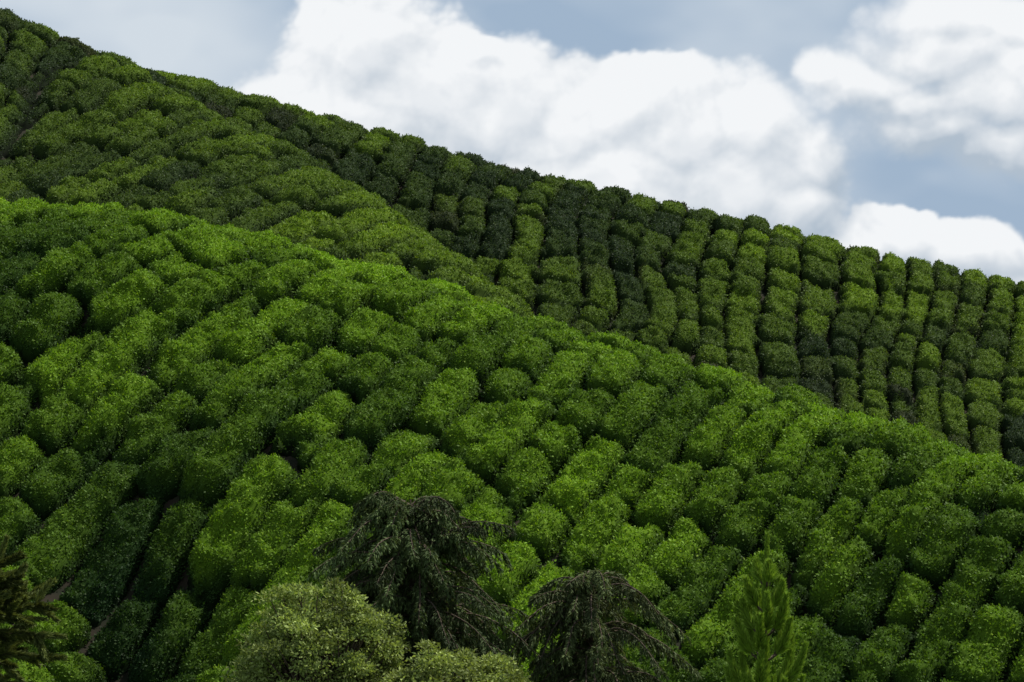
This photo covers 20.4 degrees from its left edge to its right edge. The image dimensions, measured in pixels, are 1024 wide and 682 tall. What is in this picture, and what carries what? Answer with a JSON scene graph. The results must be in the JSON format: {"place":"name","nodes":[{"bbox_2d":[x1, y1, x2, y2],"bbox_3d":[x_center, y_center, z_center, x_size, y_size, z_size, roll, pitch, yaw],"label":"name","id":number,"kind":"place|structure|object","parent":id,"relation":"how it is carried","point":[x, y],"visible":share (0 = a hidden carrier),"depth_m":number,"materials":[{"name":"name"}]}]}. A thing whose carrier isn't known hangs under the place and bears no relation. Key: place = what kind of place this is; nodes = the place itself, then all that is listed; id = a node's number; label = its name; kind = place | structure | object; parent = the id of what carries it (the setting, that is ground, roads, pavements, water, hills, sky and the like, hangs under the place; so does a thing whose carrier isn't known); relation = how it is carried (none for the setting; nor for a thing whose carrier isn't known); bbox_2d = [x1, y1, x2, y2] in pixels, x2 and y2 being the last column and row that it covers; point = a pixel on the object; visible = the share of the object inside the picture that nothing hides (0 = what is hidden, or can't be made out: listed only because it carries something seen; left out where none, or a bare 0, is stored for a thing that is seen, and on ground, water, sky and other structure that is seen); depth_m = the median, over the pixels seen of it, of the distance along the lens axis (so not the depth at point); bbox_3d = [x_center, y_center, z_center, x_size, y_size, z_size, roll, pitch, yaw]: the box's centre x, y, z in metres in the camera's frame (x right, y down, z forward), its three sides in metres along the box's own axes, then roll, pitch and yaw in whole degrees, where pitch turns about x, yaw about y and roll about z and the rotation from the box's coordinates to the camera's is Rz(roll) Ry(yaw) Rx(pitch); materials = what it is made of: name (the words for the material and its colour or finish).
{"place":"outdoors","nodes":[
{"label":"outdoors","id":0,"kind":"place"},
{"bbox_2d":[2,44,1011,461],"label":"hill","id":1,"kind":"structure","parent":0,"point":[634,274],"depth_m":128.24,"materials":[{"name":"soil"}]},
{"bbox_2d":[0,7,1023,467],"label":"tea bushes","id":2,"kind":"object","parent":1,"relation":"on","point":[104,127],"visible":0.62,"depth_m":128.62,"materials":[{"name":"green plant"}]},
{"bbox_2d":[0,0,1023,283],"bbox_3d":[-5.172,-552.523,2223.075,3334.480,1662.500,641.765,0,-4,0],"label":"sky","id":3,"kind":"structure","parent":0,"point":[888,126],"depth_m":2511.64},
{"bbox_2d":[9,310,1023,681],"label":"hill","id":4,"kind":"structure","parent":0,"point":[293,462],"depth_m":69.64,"materials":[{"name":"soil"}]},
{"bbox_2d":[0,197,1023,681],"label":"tea bushes","id":5,"kind":"object","parent":4,"relation":"on","point":[676,489],"visible":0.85,"depth_m":69.97,"materials":[{"name":"green plant"}]},
{"bbox_3d":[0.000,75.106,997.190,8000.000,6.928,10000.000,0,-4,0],"label":"ground","id":6,"kind":"structure","parent":0,"visible":0},
{"bbox_2d":[0,534,68,681],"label":"pine tree","id":7,"kind":"object","parent":6,"relation":"on","point":[15,596],"visible":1,"depth_m":25.82,"materials":[{"name":"green plant"}]},
{"bbox_2d":[220,576,411,681],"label":"broadleaf tree","id":8,"kind":"object","parent":6,"relation":"on","point":[310,627],"visible":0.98,"depth_m":47.41,"materials":[{"name":"green plant"}]},
{"bbox_2d":[307,490,555,681],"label":"cypress tree","id":9,"kind":"object","parent":6,"relation":"on","point":[415,587],"visible":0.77,"depth_m":49.08,"materials":[{"name":"green plant"}]},
{"bbox_2d":[375,639,530,681],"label":"broadleaf tree","id":10,"kind":"object","parent":6,"relation":"on","point":[498,669],"visible":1,"depth_m":46.56,"materials":[{"name":"green plant"}]},
{"bbox_2d":[498,568,702,681],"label":"cypress tree","id":11,"kind":"object","parent":6,"relation":"on","point":[570,600],"visible":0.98,"depth_m":49.64,"materials":[{"name":"green plant"}]},
{"bbox_2d":[723,532,808,681],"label":"pine tree","id":12,"kind":"object","parent":6,"relation":"on","point":[764,602],"visible":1,"depth_m":29.78,"materials":[{"name":"green plant"}]}
]}

